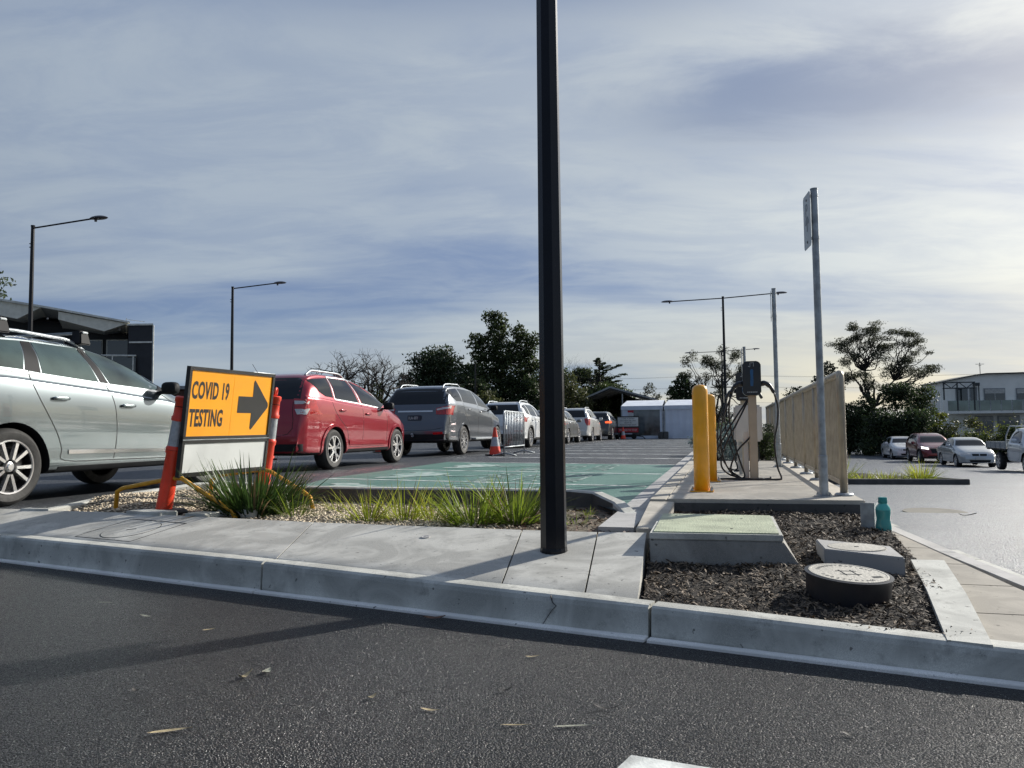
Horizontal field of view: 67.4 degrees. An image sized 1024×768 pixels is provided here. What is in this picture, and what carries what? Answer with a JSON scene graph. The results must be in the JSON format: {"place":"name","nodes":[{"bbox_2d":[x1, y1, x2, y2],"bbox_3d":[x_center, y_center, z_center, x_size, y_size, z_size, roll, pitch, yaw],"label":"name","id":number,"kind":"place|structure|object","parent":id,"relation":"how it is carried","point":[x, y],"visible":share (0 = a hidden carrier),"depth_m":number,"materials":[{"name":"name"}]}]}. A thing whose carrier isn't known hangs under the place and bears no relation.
{"place":"outdoors","nodes":[
{"label":"outdoors","id":0,"kind":"place"},
{"bbox_2d":[0,509,646,598],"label":"footpath slab","id":1,"kind":"structure","parent":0,"point":[610,563],"depth_m":4.81,"materials":[{"name":"concrete"}]},
{"bbox_2d":[75,519,186,541],"bbox_3d":[-2.849,1.091,5.749,0.627,0.084,0.480,-2,-4,28],"label":"pit cover","id":2,"kind":"object","parent":1,"relation":"on","point":[130,529],"visible":1,"depth_m":5.73,"materials":[{"name":"concrete"}]},
{"bbox_2d":[536,0,567,554],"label":"street lamp","id":3,"kind":"object","parent":1,"relation":"on","point":[553,524],"visible":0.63,"depth_m":4.54,"materials":[{"name":"metal"}]},
{"bbox_2d":[0,435,692,511],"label":"car park asphalt","id":4,"kind":"object","parent":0,"point":[49,490],"visible":0.3,"depth_m":15.56,"materials":[{"name":"asphalt"}]},
{"bbox_2d":[27,215,107,337],"bbox_3d":[-12.363,-1.281,21.258,2.669,6.675,0.258,-1,-3,15],"label":"street lamp","id":5,"kind":"object","parent":4,"relation":"on","point":[31,281],"visible":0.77,"depth_m":21.62,"materials":[{"name":"metal"}]},
{"bbox_2d":[0,298,153,382],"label":"office building","id":6,"kind":"structure","parent":4,"relation":"on","point":[126,343],"depth_m":29.96,"materials":[{"name":"metal"}]},
{"bbox_2d":[107,341,127,357],"bbox_3d":[-16.482,-1.159,32.073,0.865,1.300,0.030,-1,-3,0],"label":"window pane","id":7,"kind":"structure","parent":6,"relation":"in","point":[113,347],"depth_m":32.08,"materials":[{"name":"grey glass"}]},
{"bbox_2d":[0,317,213,506],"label":"silver suv","id":8,"kind":"object","parent":4,"relation":"on","point":[81,414],"visible":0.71,"depth_m":7.86,"materials":[{"name":"paint"}]},
{"bbox_2d":[230,281,285,369],"bbox_3d":[-10.202,-0.745,30.762,2.569,6.675,0.258,-1,-3,15],"label":"street lamp","id":9,"kind":"object","parent":4,"relation":"on","point":[232,324],"visible":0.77,"depth_m":31.11,"materials":[{"name":"metal"}]},
{"bbox_2d":[258,387,281,482],"bbox_3d":[-2.594,0.599,7.980,0.400,1.131,0.400,-1,-3,0],"label":"delineator post","id":10,"kind":"object","parent":4,"relation":"on","point":[275,415],"visible":0.53,"depth_m":7.95,"materials":[{"name":"plastic"}]},
{"bbox_2d":[252,364,403,468],"bbox_3d":[-3.626,0.653,14.799,2.240,1.843,4.574,-1,-3,15],"label":"red suv","id":11,"kind":"object","parent":4,"relation":"on","point":[326,421],"visible":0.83,"depth_m":13.33,"materials":[{"name":"paint"}]},
{"bbox_2d":[20,481,635,513],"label":"garden kerb","id":12,"kind":"structure","parent":4,"relation":"on","point":[589,498],"depth_m":7.18,"materials":[{"name":"concrete"}]},
{"bbox_2d":[307,348,420,404],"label":"bare tree","id":13,"kind":"object","parent":4,"relation":"on","point":[382,391],"visible":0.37,"depth_m":46.05,"materials":[{"name":"brown plant"}]},
{"bbox_2d":[393,343,469,391],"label":"round tree","id":14,"kind":"object","parent":4,"relation":"on","point":[439,364],"visible":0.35,"depth_m":69.45,"materials":[{"name":"green plant"}]},
{"bbox_2d":[388,383,500,454],"bbox_3d":[-1.819,1.026,22.141,2.330,1.922,5.520,-1,-3,15],"label":"grey suv","id":15,"kind":"object","parent":4,"relation":"on","point":[443,417],"visible":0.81,"depth_m":19.97,"materials":[{"name":"paint"}]},
{"bbox_2d":[442,368,491,395],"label":"bushy tree","id":16,"kind":"object","parent":4,"relation":"on","point":[469,384],"visible":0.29,"depth_m":65.85,"materials":[{"name":"green plant"}]},
{"bbox_2d":[462,367,503,401],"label":"bushy tree","id":17,"kind":"object","parent":4,"relation":"on","point":[480,374],"visible":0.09,"depth_m":67.80,"materials":[{"name":"green plant"}]},
{"bbox_2d":[304,462,674,509],"bbox_3d":[-0.227,1.315,11.004,4.680,0.001,9.042,-1,-3,15],"label":"green bay paint","id":18,"kind":"object","parent":4,"relation":"on","point":[647,475],"visible":0.56,"depth_m":10.59,"materials":[{"name":"paint"}]},
{"bbox_2d":[375,472,520,477],"bbox_3d":[-0.830,1.328,11.221,1.882,0.002,1.500,-1,-3,15],"label":"bay symbol paint","id":19,"kind":"object","parent":18,"relation":"on","point":[414,474],"visible":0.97,"depth_m":11.21,"materials":[{"name":"paint"}]},
{"bbox_2d":[462,473,595,481],"bbox_3d":[0.308,1.276,10.498,1.456,0.002,1.991,-1,-3,15],"label":"bay lettering paint","id":20,"kind":"object","parent":18,"relation":"on","point":[499,476],"visible":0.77,"depth_m":10.49,"materials":[{"name":"paint"}]},
{"bbox_2d":[485,427,502,455],"bbox_3d":[-0.432,1.459,19.508,0.420,0.720,0.420,0,-4,-17],"label":"traffic cone","id":21,"kind":"object","parent":4,"relation":"on","point":[494,447],"visible":0.9,"depth_m":19.42,"materials":[{"name":"plastic"}]},
{"bbox_2d":[455,308,538,407],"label":"tall tree","id":22,"kind":"object","parent":4,"relation":"on","point":[502,379],"visible":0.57,"depth_m":69.73,"materials":[{"name":"green plant"}]},
{"bbox_2d":[323,440,691,486],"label":"bay lines","id":23,"kind":"object","parent":4,"relation":"on","point":[573,463],"visible":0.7,"depth_m":16.91,"materials":[{"name":"paint"}]},
{"bbox_2d":[481,400,539,447],"bbox_3d":[0.141,1.522,29.184,2.270,1.717,4.547,-1,-3,15],"label":"white suv","id":24,"kind":"object","parent":4,"relation":"on","point":[532,422],"visible":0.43,"depth_m":27.46,"materials":[{"name":"paint"}]},
{"bbox_2d":[493,410,534,455],"bbox_3d":[0.065,1.290,20.209,0.609,1.147,2.398,-1,-3,13],"label":"crowd barrier","id":25,"kind":"object","parent":4,"relation":"on","point":[505,426],"visible":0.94,"depth_m":20.11,"materials":[{"name":"metal"}]},
{"bbox_2d":[507,373,539,409],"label":"bushy tree","id":26,"kind":"object","parent":4,"relation":"on","point":[530,387],"visible":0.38,"depth_m":67.39,"materials":[{"name":"green plant"}]},
{"bbox_2d":[533,410,580,443],"bbox_3d":[2.009,1.976,35.555,2.190,1.519,4.540,-1,-3,15],"label":"silver hatchback","id":27,"kind":"object","parent":4,"relation":"on","point":[572,428],"visible":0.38,"depth_m":34.78,"materials":[{"name":"paint"}]},
{"bbox_2d":[538,353,619,401],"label":"bare tree","id":28,"kind":"object","parent":4,"relation":"on","point":[590,381],"visible":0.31,"depth_m":75.19,"materials":[{"name":"green plant"}]},
{"bbox_2d":[564,371,596,410],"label":"bushy tree","id":29,"kind":"object","parent":4,"relation":"on","point":[569,398],"visible":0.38,"depth_m":65.46,"materials":[{"name":"green plant"}]},
{"bbox_2d":[571,367,594,388],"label":"bushy tree","id":30,"kind":"object","parent":4,"relation":"on","point":[582,374],"visible":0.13,"depth_m":77.66,"materials":[{"name":"green plant"}]},
{"bbox_2d":[564,407,602,440],"bbox_3d":[3.585,2.140,40.721,2.260,1.765,4.540,-1,-3,15],"label":"white suv","id":31,"kind":"object","parent":4,"relation":"on","point":[589,426],"visible":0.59,"depth_m":38.94,"materials":[{"name":"paint"}]},
{"bbox_2d":[576,381,617,420],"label":"bushy tree","id":32,"kind":"object","parent":4,"relation":"on","point":[601,408],"visible":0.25,"depth_m":72.04,"materials":[{"name":"green plant"}]},
{"bbox_2d":[582,412,619,439],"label":"dark suv","id":33,"kind":"object","parent":4,"relation":"on","point":[608,423],"visible":0.51,"depth_m":43.97,"materials":[{"name":"grey paint"}]},
{"bbox_2d":[575,358,627,404],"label":"cedar tree","id":34,"kind":"object","parent":4,"relation":"on","point":[597,361],"visible":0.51,"depth_m":75.85,"materials":[{"name":"green plant"}]},
{"bbox_2d":[600,383,630,433],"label":"bushy tree","id":35,"kind":"object","parent":4,"relation":"on","point":[616,401],"visible":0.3,"depth_m":73.79,"materials":[{"name":"green plant"}]},
{"bbox_2d":[574,386,663,411],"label":"open shelter","id":36,"kind":"object","parent":4,"relation":"on","point":[609,392],"visible":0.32,"depth_m":66.68,"materials":[{"name":"metal"}]},
{"bbox_2d":[617,416,645,438],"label":"information sign","id":37,"kind":"object","parent":4,"relation":"on","point":[629,424],"visible":0.98,"depth_m":45.88,"materials":[{"name":"white"}]},
{"bbox_2d":[621,400,667,438],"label":"marquee","id":38,"kind":"object","parent":4,"relation":"on","point":[650,413],"visible":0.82,"depth_m":47.37,"materials":[{"name":"fabric"}]},
{"bbox_2d":[632,410,659,435],"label":"clear window","id":39,"kind":"structure","parent":38,"relation":"in","point":[649,420],"depth_m":47.30,"materials":[{"name":"plastic"}]},
{"bbox_2d":[598,451,692,532],"bbox_3d":[8.230,2.588,32.593,0.348,0.186,56.995,-1,-3,15],"label":"gutter","id":40,"kind":"object","parent":4,"relation":"on","point":[618,521],"visible":0.24,"depth_m":6.41,"materials":[{"name":"concrete"}]},
{"bbox_2d":[664,400,692,437],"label":"marquee","id":41,"kind":"object","parent":4,"relation":"on","point":[678,422],"visible":0.59,"depth_m":46.84,"materials":[{"name":"fabric"}]},
{"bbox_2d":[665,373,697,400],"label":"bushy tree","id":42,"kind":"object","parent":4,"relation":"on","point":[684,388],"visible":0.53,"depth_m":61.71,"materials":[{"name":"green plant"}]},
{"bbox_2d":[0,562,1023,767],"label":"road","id":43,"kind":"structure","parent":0,"point":[82,654],"depth_m":2.73,"materials":[{"name":"asphalt"}]},
{"bbox_2d":[0,533,1023,681],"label":"kerb","id":44,"kind":"structure","parent":43,"relation":"on","point":[937,652],"depth_m":3.70,"materials":[{"name":"concrete"}]},
{"bbox_2d":[0,558,1023,689],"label":"kerb edge strip","id":45,"kind":"object","parent":43,"relation":"on","point":[837,663],"visible":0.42,"depth_m":3.52,"materials":[{"name":"concrete"}]},
{"bbox_2d":[618,755,708,767],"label":"road marking","id":46,"kind":"object","parent":43,"relation":"on","point":[632,761],"visible":1,"depth_m":2.16,"materials":[{"name":"paint"}]},
{"bbox_2d":[636,458,693,565],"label":"platform kerb","id":47,"kind":"structure","parent":43,"relation":"on","point":[658,505],"depth_m":5.97,"materials":[{"name":"concrete"}]},
{"bbox_2d":[911,559,992,647],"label":"kerb block","id":48,"kind":"structure","parent":43,"relation":"on","point":[951,604],"depth_m":3.38,"materials":[{"name":"concrete"}]},
{"bbox_2d":[0,0,1023,426],"label":"sky","id":49,"kind":"structure","parent":0,"point":[376,160],"materials":[{"name":"blue"}]},
{"bbox_2d":[717,447,774,460],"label":"garden bank","id":50,"kind":"structure","parent":0,"point":[726,456],"depth_m":13.90,"materials":[{"name":"soil"}]},
{"bbox_2d":[676,344,747,427],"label":"gum tree","id":51,"kind":"object","parent":50,"relation":"on","point":[713,363],"visible":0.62,"depth_m":62.04,"materials":[{"name":"green plant"}]},
{"bbox_2d":[685,431,749,460],"bbox_3d":[3.699,1.207,13.784,1.168,0.815,0.990,-1,-3,0],"label":"shrub","id":52,"kind":"object","parent":50,"relation":"on","point":[726,450],"visible":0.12,"depth_m":13.80,"materials":[{"name":"green plant"}]},
{"bbox_2d":[662,291,786,421],"bbox_3d":[9.579,-0.719,34.589,5.528,6.675,0.258,-1,-3,15],"label":"street lamp","id":53,"kind":"object","parent":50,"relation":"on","point":[724,350],"visible":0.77,"depth_m":34.59,"materials":[{"name":"metal"}]},
{"bbox_2d":[748,430,774,460],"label":"shrub","id":54,"kind":"object","parent":50,"relation":"on","point":[766,441],"visible":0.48,"depth_m":13.44,"materials":[{"name":"green plant"}]},
{"bbox_2d":[667,461,864,504],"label":"platform","id":55,"kind":"structure","parent":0,"point":[793,486],"depth_m":6.92,"materials":[{"name":"concrete"}]},
{"bbox_2d":[690,385,713,491],"bbox_3d":[1.685,0.480,6.853,0.200,0.950,0.200,-1,-3,15],"label":"bollard","id":56,"kind":"object","parent":55,"relation":"on","point":[700,438],"visible":1,"depth_m":6.80,"materials":[{"name":"metal"}]},
{"bbox_2d":[708,394,719,481],"bbox_3d":[2.091,0.566,8.130,0.200,0.920,0.200,-1,-3,15],"label":"bollard","id":57,"kind":"object","parent":55,"relation":"on","point":[712,437],"visible":0.53,"depth_m":8.07,"materials":[{"name":"metal"}]},
{"bbox_2d":[716,372,762,470],"bbox_3d":[2.848,0.490,9.967,0.797,1.277,0.194,-1,-3,15],"label":"ev charger","id":58,"kind":"object","parent":55,"relation":"on","point":[741,397],"visible":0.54,"depth_m":9.90,"materials":[{"name":"black rubber"}]},
{"bbox_2d":[733,405,762,473],"bbox_3d":[2.812,0.666,9.144,0.320,0.825,0.200,-1,-3,15],"label":"electrical cabinet","id":59,"kind":"object","parent":55,"relation":"on","point":[742,426],"visible":0.59,"depth_m":9.08,"materials":[{"name":"metal"}]},
{"bbox_2d":[717,361,781,479],"bbox_3d":[2.461,0.397,8.315,0.837,1.277,0.235,-1,-3,15],"label":"ev charger","id":60,"kind":"object","parent":55,"relation":"on","point":[751,383],"visible":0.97,"depth_m":8.26,"materials":[{"name":"beige metal"}]},
{"bbox_2d":[674,503,859,514],"bbox_3d":[1.965,1.157,5.974,1.477,0.450,0.020,-1,-3,12],"label":"platform face","id":61,"kind":"object","parent":55,"relation":"attached to","point":[801,508],"visible":0.14,"depth_m":5.97},
{"bbox_2d":[770,288,784,466],"bbox_3d":[3.764,-0.094,10.912,0.156,2.530,0.289,-2,-4,26],"label":"sign post","id":62,"kind":"object","parent":55,"relation":"on","point":[775,359],"visible":0.94,"depth_m":10.84,"materials":[{"name":"metal"}]},
{"bbox_2d":[765,370,853,495],"bbox_3d":[4.226,0.705,11.790,0.150,1.030,11.550,-1,-3,15],"label":"fence","id":63,"kind":"object","parent":55,"relation":"on","point":[799,442],"visible":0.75,"depth_m":8.13,"materials":[{"name":"metal"}]},
{"bbox_2d":[803,187,833,496],"bbox_3d":[2.485,-0.349,6.341,0.150,2.530,0.288,1,-4,-20],"label":"sign post","id":64,"kind":"object","parent":55,"relation":"on","point":[811,221],"visible":1,"depth_m":6.26,"materials":[{"name":"metal"}]},
{"bbox_2d":[782,448,1023,575],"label":"car park asphalt","id":65,"kind":"object","parent":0,"point":[991,530],"visible":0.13,"depth_m":11.22,"materials":[{"name":"asphalt"}]},
{"bbox_2d":[845,400,874,454],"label":"bushy tree","id":66,"kind":"object","parent":65,"relation":"on","point":[853,435],"visible":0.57,"depth_m":59.19,"materials":[{"name":"green plant"}]},
{"bbox_2d":[813,472,906,478],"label":"island soil","id":67,"kind":"structure","parent":65,"relation":"on","point":[865,475],"depth_m":20.97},
{"bbox_2d":[895,456,945,478],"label":"grass tuft","id":68,"kind":"object","parent":67,"relation":"on","point":[926,475],"visible":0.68,"depth_m":18.69,"materials":[{"name":"plant"}]},
{"bbox_2d":[853,392,887,448],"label":"bushy tree","id":69,"kind":"object","parent":65,"relation":"on","point":[867,407],"visible":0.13,"depth_m":60.91,"materials":[{"name":"green plant"}]},
{"bbox_2d":[857,408,907,455],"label":"bushy tree","id":70,"kind":"object","parent":65,"relation":"on","point":[881,422],"visible":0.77,"depth_m":55.49,"materials":[{"name":"green plant"}]},
{"bbox_2d":[824,320,944,411],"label":"gum tree","id":71,"kind":"object","parent":65,"relation":"on","point":[904,361],"visible":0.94,"depth_m":65.06,"materials":[{"name":"green plant"}]},
{"bbox_2d":[828,479,969,484],"bbox_3d":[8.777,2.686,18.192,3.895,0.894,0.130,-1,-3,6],"label":"island kerb","id":72,"kind":"structure","parent":65,"relation":"on","point":[908,482],"depth_m":18.10,"materials":[{"name":"concrete"}]},
{"bbox_2d":[881,436,917,458],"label":"white sedan","id":73,"kind":"object","parent":65,"relation":"on","point":[893,447],"visible":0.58,"depth_m":49.84,"materials":[{"name":"paint"}]},
{"bbox_2d":[874,381,933,432],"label":"bushy tree","id":74,"kind":"object","parent":65,"relation":"on","point":[901,392],"visible":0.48,"depth_m":59.36,"materials":[{"name":"green plant"}]},
{"bbox_2d":[890,406,936,436],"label":"bushy tree","id":75,"kind":"object","parent":65,"relation":"on","point":[915,421],"visible":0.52,"depth_m":54.48,"materials":[{"name":"green plant"}]},
{"bbox_2d":[902,381,948,432],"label":"bushy tree","id":76,"kind":"object","parent":65,"relation":"on","point":[920,402],"visible":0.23,"depth_m":62.68,"materials":[{"name":"green plant"}]},
{"bbox_2d":[905,433,953,462],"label":"maroon suv","id":77,"kind":"object","parent":65,"relation":"on","point":[923,446],"visible":0.74,"depth_m":44.03,"materials":[{"name":"paint"}]},
{"bbox_2d":[902,508,967,512],"bbox_3d":[5.222,1.578,9.481,0.720,0.028,0.720,-1,-3,0],"label":"manhole cover","id":78,"kind":"object","parent":65,"relation":"on","point":[925,510],"visible":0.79,"depth_m":9.56,"materials":[{"name":"concrete"}]},
{"bbox_2d":[891,523,1023,577],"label":"path gutter","id":79,"kind":"object","parent":65,"relation":"on","point":[990,564],"visible":0.04,"depth_m":5.06,"materials":[{"name":"concrete"}]},
{"bbox_2d":[892,526,1023,590],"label":"path kerb","id":80,"kind":"structure","parent":65,"relation":"on","point":[1007,577],"depth_m":4.86,"materials":[{"name":"concrete"}]},
{"bbox_2d":[937,437,995,466],"bbox_3d":[22.750,3.385,38.521,2.130,1.430,4.600,-1,-3,15],"label":"silver sedan","id":81,"kind":"object","parent":65,"relation":"on","point":[958,451],"visible":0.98,"depth_m":37.42,"materials":[{"name":"paint"}]},
{"bbox_2d":[985,425,1023,469],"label":"tray truck","id":82,"kind":"object","parent":65,"relation":"on","point":[1013,446],"visible":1,"depth_m":30.69,"materials":[{"name":"white paint"}]},
{"bbox_2d":[988,416,1023,458],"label":"hedge shrub","id":83,"kind":"object","parent":65,"relation":"on","point":[1011,431],"visible":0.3,"depth_m":44.79,"materials":[{"name":"green plant"}]},
{"bbox_2d":[893,532,1023,642],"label":"footpath","id":84,"kind":"structure","parent":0,"point":[998,605],"depth_m":3.80,"materials":[{"name":"concrete"}]},
{"label":"bed soil","id":85,"kind":"structure","parent":0,"visible":0},
{"bbox_2d":[68,489,635,536],"bbox_3d":[-1.459,1.066,6.714,5.696,0.118,2.084,-2,-4,22],"label":"gravel bed","id":86,"kind":"object","parent":85,"relation":"on","point":[572,527],"visible":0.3,"depth_m":6.40,"materials":[{"name":"gravel"}]},
{"bbox_2d":[126,509,177,515],"bbox_3d":[-2.959,1.071,6.310,0.420,0.060,0.170,-2,-4,27],"label":"paver block","id":87,"kind":"object","parent":86,"relation":"on","point":[154,512],"depth_m":6.25,"materials":[{"name":"concrete"}]},
{"bbox_2d":[152,396,188,514],"bbox_3d":[-2.969,0.613,6.577,0.420,1.026,0.400,-1,-3,0],"label":"delineator post","id":88,"kind":"object","parent":86,"relation":"on","point":[167,489],"visible":0.61,"depth_m":6.52,"materials":[{"name":"plastic"}]},
{"bbox_2d":[113,366,314,517],"bbox_3d":[-2.625,0.519,7.110,1.697,1.288,1.352,-2,-4,22],"label":"roadwork sign","id":89,"kind":"object","parent":86,"relation":"on","point":[226,416],"visible":0.91,"depth_m":6.93,"materials":[{"name":"metal"}]},
{"bbox_2d":[165,449,334,519],"bbox_3d":[-2.229,0.847,6.574,1.402,0.652,1.475,-1,-3,0],"label":"grass tuft","id":90,"kind":"object","parent":86,"relation":"on","point":[249,497],"visible":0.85,"depth_m":6.37,"materials":[{"name":"plant"}]},
{"bbox_2d":[264,483,329,518],"bbox_3d":[-1.794,0.952,6.289,0.662,0.381,0.718,-1,-3,0],"label":"grass tuft","id":91,"kind":"object","parent":86,"relation":"on","point":[289,510],"visible":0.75,"depth_m":6.27,"materials":[{"name":"plant"}]},
{"bbox_2d":[328,480,409,521],"bbox_3d":[-1.103,0.903,6.019,0.743,0.398,0.715,-2,-4,19],"label":"grass tuft","id":92,"kind":"object","parent":86,"relation":"on","point":[367,511],"visible":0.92,"depth_m":5.94,"materials":[{"name":"plant"}]},
{"bbox_2d":[354,468,453,521],"bbox_3d":[-0.859,0.889,6.066,0.820,0.453,0.869,-1,-3,0],"label":"grass tuft","id":93,"kind":"object","parent":86,"relation":"on","point":[403,512],"visible":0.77,"depth_m":6.02,"materials":[{"name":"plant"}]},
{"bbox_2d":[405,479,468,524],"bbox_3d":[-0.594,0.931,5.959,0.564,0.422,0.654,-2,-4,23],"label":"grass tuft","id":94,"kind":"object","parent":86,"relation":"on","point":[426,512],"visible":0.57,"depth_m":5.90,"materials":[{"name":"plant"}]},
{"bbox_2d":[407,470,527,526],"bbox_3d":[-0.318,0.852,5.794,1.053,0.513,0.981,-1,-3,0],"label":"grass tuft","id":95,"kind":"object","parent":86,"relation":"on","point":[456,517],"visible":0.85,"depth_m":5.68,"materials":[{"name":"plant"}]},
{"bbox_2d":[461,469,581,524],"bbox_3d":[0.038,0.828,5.792,1.019,0.588,1.079,-1,-3,0],"label":"grass tuft","id":96,"kind":"object","parent":86,"relation":"on","point":[522,515],"visible":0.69,"depth_m":5.68,"materials":[{"name":"plant"}]},
{"bbox_2d":[472,506,635,533],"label":"leaf litter","id":97,"kind":"object","parent":86,"relation":"on","point":[574,517],"visible":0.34,"depth_m":5.69,"materials":[{"name":"plant"}]},
{"bbox_2d":[649,513,797,564],"bbox_3d":[1.375,1.023,4.840,0.937,0.296,1.067,-1,-3,14],"label":"service pit","id":98,"kind":"object","parent":85,"relation":"on","point":[714,539],"visible":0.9,"depth_m":4.42,"materials":[{"name":"concrete"}]},
{"bbox_2d":[642,509,975,635],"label":"bark mulch","id":99,"kind":"object","parent":85,"relation":"on","point":[812,537],"visible":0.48,"depth_m":3.96,"materials":[{"name":"wood"}]},
{"bbox_2d":[860,502,877,528],"bbox_3d":[2.493,0.936,5.281,0.188,0.240,0.066,1,-4,-22],"label":"steel plate","id":100,"kind":"object","parent":99,"relation":"on","point":[868,515],"visible":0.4,"depth_m":5.26,"materials":[{"name":"metal"}]},
{"bbox_2d":[875,497,891,531],"bbox_3d":[2.509,0.890,5.190,0.092,0.250,0.092,-1,-3,0],"label":"water bottle","id":101,"kind":"object","parent":99,"relation":"on","point":[883,514],"visible":0.9,"depth_m":5.16,"materials":[{"name":"plastic"}]},
{"bbox_2d":[804,563,894,606],"bbox_3d":[1.603,0.980,3.653,0.394,0.192,0.394,-1,-3,0],"label":"round pit","id":102,"kind":"object","parent":85,"relation":"on","point":[843,585],"visible":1,"depth_m":3.54,"materials":[{"name":"concrete"}]},
{"bbox_2d":[816,539,905,576],"bbox_3d":[1.917,1.002,4.260,0.569,0.200,0.376,-3,-4,40],"label":"drain pit","id":103,"kind":"object","parent":85,"relation":"on","point":[888,559],"visible":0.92,"depth_m":4.12,"materials":[{"name":"concrete"}]},
{"label":"verge soil","id":104,"kind":"structure","parent":0,"visible":0},
{"bbox_2d":[919,363,1023,438],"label":"house","id":105,"kind":"structure","parent":104,"relation":"on","point":[988,398],"depth_m":74.56,"materials":[{"name":"metal"}]},
{"bbox_2d":[974,416,993,433],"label":"window frame","id":106,"kind":"structure","parent":105,"relation":"in","point":[984,419],"depth_m":74.61,"materials":[{"name":"grey metal"}]},
{"bbox_2d":[983,388,1005,399],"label":"window frame","id":107,"kind":"structure","parent":105,"relation":"in","point":[989,393],"depth_m":74.64,"materials":[{"name":"glass"}]},
{"bbox_2d":[997,415,1019,433],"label":"window frame","id":108,"kind":"structure","parent":105,"relation":"in","point":[1017,417],"depth_m":74.31,"materials":[{"name":"grey metal"}]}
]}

